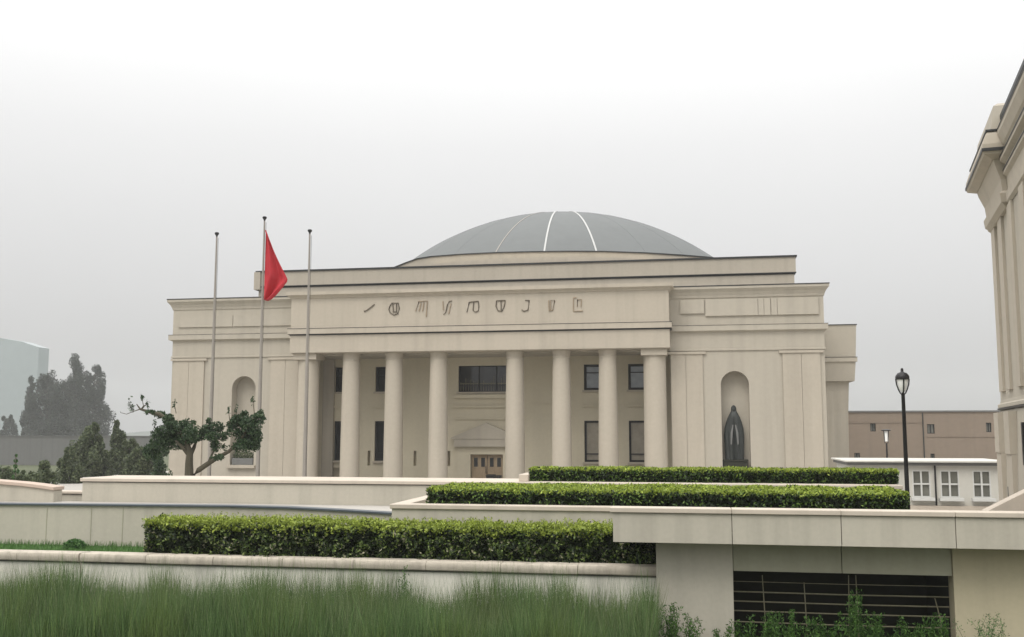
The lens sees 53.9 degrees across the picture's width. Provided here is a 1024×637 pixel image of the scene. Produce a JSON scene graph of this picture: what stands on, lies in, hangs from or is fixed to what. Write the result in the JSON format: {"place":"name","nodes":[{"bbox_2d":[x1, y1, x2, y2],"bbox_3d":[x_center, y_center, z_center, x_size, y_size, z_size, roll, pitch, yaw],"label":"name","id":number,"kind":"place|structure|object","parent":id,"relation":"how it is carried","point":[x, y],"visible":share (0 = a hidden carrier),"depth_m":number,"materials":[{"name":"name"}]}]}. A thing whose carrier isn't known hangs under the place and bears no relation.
{"place":"outdoors","nodes":[
{"label":"outdoors","id":0,"kind":"place"},
{"bbox_2d":[0,338,48,435],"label":"glass tower","id":1,"kind":"structure","parent":0,"point":[21,362],"depth_m":668.82,"materials":[{"name":"glass"}]},
{"bbox_2d":[0,436,155,464],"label":"boundary wall","id":2,"kind":"structure","parent":0,"point":[32,450],"depth_m":165.03,"materials":[{"name":"grey concrete"}]},
{"bbox_2d":[0,539,157,551],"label":"lawn","id":3,"kind":"structure","parent":0,"point":[77,549],"depth_m":30.97,"materials":[{"name":"green plant"}]},
{"bbox_2d":[62,538,86,548],"bbox_3d":[-13.419,6.923,30.887,0.730,0.389,0.650,-1,-7,10],"label":"round bush","id":4,"kind":"object","parent":3,"relation":"on","point":[74,543],"visible":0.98,"depth_m":30.75,"materials":[{"name":"green plant"}]},
{"bbox_2d":[0,502,391,546],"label":"retaining wall","id":5,"kind":"structure","parent":3,"relation":"on","point":[103,523],"depth_m":31.76,"materials":[{"name":"paint"}]},
{"bbox_2d":[141,511,655,563],"bbox_3d":[-3.276,6.047,27.446,14.424,1.399,1.323,-1,-7,10],"label":"tall hedge","id":6,"kind":"object","parent":3,"relation":"on","point":[544,541],"visible":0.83,"depth_m":27.24,"materials":[{"name":"green plant"}]},
{"bbox_2d":[390,495,612,527],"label":"setback wall","id":7,"kind":"structure","parent":3,"relation":"on","point":[420,508],"depth_m":27.67,"materials":[{"name":"paint"}]},
{"bbox_2d":[51,471,167,489],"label":"plaza","id":8,"kind":"structure","parent":0,"point":[74,486],"depth_m":86.41,"materials":[{"name":"beige concrete"}]},
{"bbox_2d":[62,490,81,500],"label":"wall","id":9,"kind":"structure","parent":8,"relation":"on","point":[71,495],"depth_m":39.66,"materials":[{"name":"paint"}]},
{"bbox_2d":[120,395,266,475],"bbox_3d":[-15.657,6.928,49.135,7.770,6.584,1.810,-1,-7,10],"label":"leaning tree","id":10,"kind":"object","parent":8,"relation":"on","point":[171,431],"visible":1,"depth_m":48.96,"materials":[{"name":"broad leaves"},{"name":"bark"}]},
{"bbox_2d":[207,232,218,475],"bbox_3d":[-18.542,3.094,62.311,0.600,17.139,0.600,-1,-7,10],"label":"flagpole","id":11,"kind":"object","parent":8,"relation":"on","point":[212,369],"visible":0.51,"depth_m":62.33,"materials":[{"name":"metal"}]},
{"bbox_2d":[256,216,266,475],"bbox_3d":[-15.430,2.588,61.804,0.600,18.031,0.600,-1,-7,10],"label":"flagpole","id":12,"kind":"object","parent":8,"relation":"on","point":[260,373],"visible":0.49,"depth_m":61.82,"materials":[{"name":"metal"}]},
{"bbox_2d":[264,230,287,300],"bbox_3d":[-14.578,-3.310,62.279,1.618,4.464,0.601,-1,-7,10],"label":"flag","id":13,"kind":"object","parent":12,"relation":"hanging from","point":[275,280],"visible":1,"depth_m":62.22,"materials":[{"name":"red fabric"}]},
{"bbox_2d":[302,229,311,476],"bbox_3d":[-12.482,2.992,61.225,0.600,17.099,0.600,-1,-7,10],"label":"flagpole","id":14,"kind":"object","parent":8,"relation":"on","point":[304,472],"visible":0.67,"depth_m":61.09,"materials":[{"name":"metal"}]},
{"bbox_2d":[881,429,890,457],"bbox_3d":[23.219,9.277,62.236,0.600,4.833,0.585,-1,-7,10],"label":"street lamp","id":15,"kind":"object","parent":8,"relation":"on","point":[886,434],"visible":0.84,"depth_m":62.33,"materials":[{"name":"white metal"}]},
{"bbox_2d":[110,431,154,435],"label":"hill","id":16,"kind":"structure","parent":0,"point":[146,433],"depth_m":828.31,"materials":[{"name":"grey"}]},
{"bbox_2d":[0,501,391,510],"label":"terrace","id":17,"kind":"structure","parent":0,"point":[374,507],"depth_m":34.86,"materials":[{"name":"beige concrete"}]},
{"bbox_2d":[0,479,63,501],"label":"wall","id":18,"kind":"structure","parent":17,"relation":"on","point":[18,491],"depth_m":36.77,"materials":[{"name":"paint"}]},
{"bbox_2d":[80,475,902,505],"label":"parapet wall","id":19,"kind":"structure","parent":17,"relation":"on","point":[383,491],"depth_m":35.74,"materials":[{"name":"paint"}]},
{"bbox_2d":[519,473,530,480],"bbox_3d":[0.530,5.534,35.170,0.325,0.236,1.600,-1,-7,10],"label":"planter end","id":20,"kind":"object","parent":19,"relation":"on","point":[524,476],"visible":0.71,"depth_m":34.40,"materials":[{"name":"beige concrete"}]},
{"bbox_2d":[528,465,899,483],"bbox_3d":[6.663,5.343,34.294,12.244,0.666,1.699,-1,-7,10],"label":"clipped hedge","id":21,"kind":"object","parent":19,"relation":"on","point":[808,475],"visible":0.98,"depth_m":33.70,"materials":[{"name":"green plant"}]},
{"bbox_2d":[0,446,780,636],"bbox_3d":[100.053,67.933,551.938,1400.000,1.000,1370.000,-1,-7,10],"label":"ground","id":22,"kind":"structure","parent":0,"point":[29,468],"depth_m":154.34,"materials":[{"name":"beige concrete"}]},
{"bbox_2d":[0,465,17,479],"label":"shrub","id":23,"kind":"object","parent":22,"relation":"on","point":[6,473],"visible":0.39,"depth_m":72.71,"materials":[{"name":"green plant"}]},
{"bbox_2d":[0,414,18,435],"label":"broadleaf tree","id":24,"kind":"object","parent":22,"relation":"on","point":[9,422],"visible":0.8,"depth_m":442.94,"materials":[{"name":"green plant"}]},
{"bbox_2d":[11,454,19,479],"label":"sapling","id":25,"kind":"object","parent":22,"relation":"on","point":[15,465],"visible":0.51,"depth_m":68.30,"materials":[{"name":"green plant"}]},
{"bbox_2d":[14,470,38,481],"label":"shrub","id":26,"kind":"object","parent":22,"relation":"on","point":[30,476],"visible":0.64,"depth_m":65.73,"materials":[{"name":"green plant"}]},
{"bbox_2d":[19,375,35,435],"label":"conifer tree","id":27,"kind":"object","parent":22,"relation":"on","point":[31,388],"visible":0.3,"depth_m":423.41,"materials":[{"name":"green plant"}]},
{"bbox_2d":[0,549,88,591],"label":"garden wall","id":28,"kind":"structure","parent":22,"relation":"on","point":[6,562],"depth_m":28.54,"materials":[{"name":"concrete"}]},
{"bbox_2d":[22,370,68,435],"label":"conifer tree","id":29,"kind":"object","parent":22,"relation":"on","point":[48,393],"visible":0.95,"depth_m":411.92,"materials":[{"name":"green plant"}]},
{"bbox_2d":[33,460,58,484],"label":"shrub","id":30,"kind":"object","parent":22,"relation":"on","point":[46,475],"visible":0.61,"depth_m":69.89,"materials":[{"name":"green plant"}]},
{"bbox_2d":[57,379,69,412],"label":"conifer tree","id":31,"kind":"object","parent":22,"relation":"on","point":[63,384],"visible":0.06,"depth_m":423.54,"materials":[{"name":"green plant"}]},
{"bbox_2d":[55,446,84,483],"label":"broadleaf tree","id":32,"kind":"object","parent":22,"relation":"on","point":[67,461],"visible":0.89,"depth_m":91.37,"materials":[{"name":"green plant"}]},
{"bbox_2d":[52,353,97,435],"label":"conifer tree","id":33,"kind":"object","parent":22,"relation":"on","point":[76,392],"visible":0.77,"depth_m":415.55,"materials":[{"name":"green plant"}]},
{"bbox_2d":[69,421,114,476],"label":"broadleaf tree","id":34,"kind":"object","parent":22,"relation":"on","point":[93,457],"visible":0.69,"depth_m":105.86,"materials":[{"name":"green plant"}]},
{"bbox_2d":[79,364,115,435],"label":"conifer tree","id":35,"kind":"object","parent":22,"relation":"on","point":[97,405],"visible":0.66,"depth_m":421.17,"materials":[{"name":"green plant"}]},
{"bbox_2d":[109,420,126,474],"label":"broadleaf tree","id":36,"kind":"object","parent":22,"relation":"on","point":[116,439],"visible":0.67,"depth_m":112.34,"materials":[{"name":"green plant"}]},
{"bbox_2d":[114,437,140,474],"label":"broadleaf tree","id":37,"kind":"object","parent":22,"relation":"on","point":[128,446],"visible":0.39,"depth_m":107.67,"materials":[{"name":"green plant"}]},
{"bbox_2d":[123,445,153,474],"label":"broadleaf tree","id":38,"kind":"object","parent":22,"relation":"on","point":[138,462],"visible":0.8,"depth_m":98.67,"materials":[{"name":"green plant"}]},
{"bbox_2d":[150,448,172,475],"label":"broadleaf tree","id":39,"kind":"object","parent":22,"relation":"on","point":[159,465],"visible":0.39,"depth_m":78.98,"materials":[{"name":"green plant"}]},
{"bbox_2d":[0,541,669,636],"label":"tall grass","id":40,"kind":"structure","parent":22,"relation":"on","point":[50,604],"depth_m":22.99,"materials":[{"name":"green plant"}]},
{"bbox_2d":[80,551,656,612],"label":"garden wall","id":41,"kind":"structure","parent":22,"relation":"on","point":[123,562],"depth_m":26.62,"materials":[{"name":"concrete"}]},
{"bbox_2d":[398,565,409,604],"bbox_3d":[-2.725,7.293,25.343,0.342,2.154,0.412,-1,-7,10],"label":"wild plant","id":42,"kind":"object","parent":22,"relation":"on","point":[401,580],"visible":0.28,"depth_m":25.43,"materials":[{"name":"green plant"}]},
{"bbox_2d":[649,601,683,636],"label":"wild plant","id":43,"kind":"object","parent":22,"relation":"on","point":[673,625],"visible":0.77,"depth_m":24.20,"materials":[{"name":"green plant"}]},
{"bbox_2d":[680,612,704,636],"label":"wild plant","id":44,"kind":"object","parent":22,"relation":"on","point":[690,631],"visible":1,"depth_m":23.97,"materials":[{"name":"green plant"}]},
{"bbox_2d":[712,623,740,636],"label":"wild plant","id":45,"kind":"object","parent":22,"relation":"on","point":[716,634],"visible":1,"depth_m":23.88,"materials":[{"name":"green plant"}]},
{"bbox_2d":[726,611,785,636],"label":"wild plant","id":46,"kind":"object","parent":22,"relation":"on","point":[766,631],"visible":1,"depth_m":23.86,"materials":[{"name":"green plant"}]},
{"bbox_2d":[762,575,765,635],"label":"plant stake","id":47,"kind":"object","parent":22,"relation":"on","point":[763,600],"visible":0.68,"depth_m":24.90,"materials":[{"name":"brown wood"}]},
{"bbox_2d":[766,609,814,636],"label":"wild plant","id":48,"kind":"object","parent":22,"relation":"on","point":[791,629],"visible":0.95,"depth_m":23.82,"materials":[{"name":"green plant"}]},
{"bbox_2d":[803,582,807,634],"bbox_3d":[7.210,7.394,24.684,0.064,1.805,0.036,-1,-7,10],"label":"plant stake","id":49,"kind":"object","parent":22,"relation":"on","point":[805,606],"visible":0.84,"depth_m":24.71,"materials":[{"name":"brown wood"}]},
{"bbox_2d":[610,506,1023,636],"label":"planter terrace","id":50,"kind":"structure","parent":22,"relation":"on","point":[962,567],"depth_m":24.32,"materials":[{"name":"paint"}]},
{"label":"planting bed","id":51,"kind":"structure","parent":50,"relation":"in","visible":0},
{"bbox_2d":[425,481,910,519],"bbox_3d":[4.236,5.235,28.875,13.128,0.982,3.389,-1,-7,10],"label":"clipped hedge","id":52,"kind":"object","parent":51,"relation":"on","point":[873,496],"visible":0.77,"depth_m":27.69,"materials":[{"name":"green plant"}]},
{"bbox_2d":[805,614,845,636],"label":"wild plant","id":53,"kind":"object","parent":22,"relation":"on","point":[832,634],"visible":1,"depth_m":23.66,"materials":[{"name":"green plant"}]},
{"bbox_2d":[848,575,849,613],"bbox_3d":[8.214,7.275,24.515,0.056,2.005,0.036,-1,-7,10],"label":"plant stake","id":54,"kind":"object","parent":22,"relation":"on","point":[848,594],"visible":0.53,"depth_m":24.57,"materials":[{"name":"brown wood"}]},
{"bbox_2d":[844,587,865,636],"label":"wild plant","id":55,"kind":"object","parent":22,"relation":"on","point":[851,620],"visible":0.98,"depth_m":23.58,"materials":[{"name":"green plant"}]},
{"bbox_2d":[855,575,859,636],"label":"plant stake","id":56,"kind":"object","parent":22,"relation":"on","point":[857,598],"visible":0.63,"depth_m":24.53,"materials":[{"name":"brown wood"}]},
{"bbox_2d":[837,608,904,636],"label":"wild plant","id":57,"kind":"object","parent":22,"relation":"on","point":[878,633],"visible":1,"depth_m":23.37,"materials":[{"name":"green plant"}]},
{"bbox_2d":[895,368,909,509],"bbox_3d":[12.148,4.855,30.996,0.416,6.659,0.416,-4,-8,32],"label":"street lamp","id":58,"kind":"object","parent":22,"relation":"on","point":[902,379],"visible":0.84,"depth_m":31.14,"materials":[{"name":"black metal"}]},
{"bbox_2d":[893,615,930,636],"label":"wild plant","id":59,"kind":"object","parent":22,"relation":"on","point":[904,630],"visible":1,"depth_m":23.34,"materials":[{"name":"green plant"}]},
{"bbox_2d":[920,612,950,636],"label":"wild plant","id":60,"kind":"object","parent":22,"relation":"on","point":[940,628],"visible":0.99,"depth_m":23.17,"materials":[{"name":"green plant"}]},
{"bbox_2d":[934,598,941,636],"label":"plant stake","id":61,"kind":"object","parent":22,"relation":"on","point":[938,611],"visible":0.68,"depth_m":24.17,"materials":[{"name":"brown wood"}]},
{"bbox_2d":[948,611,1009,636],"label":"wild plant","id":62,"kind":"object","parent":22,"relation":"on","point":[980,630],"visible":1,"depth_m":22.68,"materials":[{"name":"green plant"}]},
{"bbox_2d":[167,211,856,478],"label":"domed hall","id":63,"kind":"structure","parent":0,"point":[513,347],"depth_m":82.63,"materials":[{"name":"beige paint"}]},
{"bbox_2d":[232,452,253,464],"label":"niche planter","id":64,"kind":"object","parent":63,"relation":"in","point":[243,460],"visible":0.92,"depth_m":84.74,"materials":[{"name":"beige stone"}]},
{"bbox_2d":[333,421,340,462],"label":"window","id":65,"kind":"structure","parent":63,"relation":"in","point":[337,423],"depth_m":87.16,"materials":[{"name":"black glass"}]},
{"bbox_2d":[334,367,342,393],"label":"window","id":66,"kind":"structure","parent":63,"relation":"in","point":[339,370],"depth_m":87.74,"materials":[{"name":"black glass"}]},
{"bbox_2d":[372,421,383,462],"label":"window","id":67,"kind":"structure","parent":63,"relation":"in","point":[379,425],"depth_m":86.52,"materials":[{"name":"black glass"}]},
{"bbox_2d":[373,367,385,393],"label":"window","id":68,"kind":"structure","parent":63,"relation":"in","point":[380,371],"depth_m":87.07,"materials":[{"name":"black glass"}]},
{"bbox_2d":[456,366,505,393],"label":"window","id":69,"kind":"structure","parent":63,"relation":"in","point":[472,379],"depth_m":85.49,"materials":[{"name":"black glass"}]},
{"bbox_2d":[472,455,502,477],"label":"door","id":70,"kind":"structure","parent":63,"relation":"in","point":[479,462],"depth_m":84.58,"materials":[{"name":"brown wood"}]},
{"bbox_2d":[486,474,496,477],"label":"bin","id":71,"kind":"object","parent":63,"relation":"on","point":[490,475],"visible":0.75,"depth_m":83.13,"materials":[{"name":"black plastic"}]},
{"bbox_2d":[582,364,598,391],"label":"window","id":72,"kind":"structure","parent":63,"relation":"in","point":[591,372],"depth_m":83.86,"materials":[{"name":"grey glass"}]},
{"bbox_2d":[583,421,598,463],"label":"window","id":73,"kind":"structure","parent":63,"relation":"in","point":[591,428],"depth_m":83.31,"materials":[{"name":"grey glass"}]},
{"bbox_2d":[627,364,643,391],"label":"window","id":74,"kind":"structure","parent":63,"relation":"in","point":[635,371],"depth_m":83.23,"materials":[{"name":"grey glass"}]},
{"bbox_2d":[628,421,643,463],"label":"window","id":75,"kind":"structure","parent":63,"relation":"in","point":[636,428],"depth_m":82.66,"materials":[{"name":"grey glass"}]},
{"bbox_2d":[723,405,747,467],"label":"statue","id":76,"kind":"object","parent":63,"relation":"in","point":[734,440],"visible":0.98,"depth_m":77.79,"materials":[{"name":"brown metal"}]},
{"bbox_2d":[0,0,1023,433],"label":"sky","id":77,"kind":"structure","parent":0,"point":[842,137],"materials":[{"name":"white"}]},
{"bbox_2d":[831,458,998,510],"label":"white pavilion","id":78,"kind":"structure","parent":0,"point":[953,483],"depth_m":51.27,"materials":[{"name":"paint"}]},
{"bbox_2d":[911,470,934,500],"bbox_3d":[20.928,8.520,51.387,1.111,1.520,0.520,-1,-7,10],"label":"window","id":79,"kind":"structure","parent":78,"relation":"in","point":[920,478],"depth_m":51.56,"materials":[{"name":"white paint"}]},
{"bbox_2d":[939,470,963,500],"bbox_3d":[22.277,8.493,51.146,1.138,1.520,0.520,-1,-7,10],"label":"window","id":80,"kind":"structure","parent":78,"relation":"in","point":[949,479],"depth_m":51.31,"materials":[{"name":"white paint"}]},
{"bbox_2d":[971,471,995,501],"bbox_3d":[23.781,8.463,50.877,1.094,1.520,0.520,-1,-7,10],"label":"window","id":81,"kind":"structure","parent":78,"relation":"in","point":[981,479],"depth_m":51.05,"materials":[{"name":"white paint"}]},
{"bbox_2d":[848,410,1001,459],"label":"brown building","id":82,"kind":"structure","parent":0,"point":[950,433],"depth_m":117.55,"materials":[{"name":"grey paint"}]},
{"bbox_2d":[854,453,859,457],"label":"window","id":83,"kind":"structure","parent":82,"relation":"in","point":[856,455],"depth_m":118.84,"materials":[{"name":"grey glass"}]},
{"bbox_2d":[870,423,875,430],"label":"window","id":84,"kind":"structure","parent":82,"relation":"in","point":[872,425],"depth_m":118.90,"materials":[{"name":"grey glass"}]},
{"bbox_2d":[927,424,934,433],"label":"window","id":85,"kind":"structure","parent":82,"relation":"in","point":[930,427],"depth_m":117.74,"materials":[{"name":"grey glass"}]},
{"bbox_2d":[986,423,990,431],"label":"window","id":86,"kind":"structure","parent":82,"relation":"in","point":[988,425],"depth_m":116.63,"materials":[{"name":"grey glass"}]},
{"bbox_2d":[965,59,1023,500],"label":"cornice building","id":87,"kind":"structure","parent":0,"point":[995,182],"depth_m":34.86,"materials":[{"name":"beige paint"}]},
{"bbox_2d":[982,489,1023,510],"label":"ramp wall","id":88,"kind":"structure","parent":87,"relation":"attached to","point":[1014,502],"depth_m":28.56,"materials":[{"name":"beige concrete"}]},
{"bbox_2d":[1021,422,1023,464],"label":"slit window","id":89,"kind":"structure","parent":87,"relation":"in","point":[1022,423],"depth_m":32.99,"materials":[{"name":"grey glass"}]}
]}

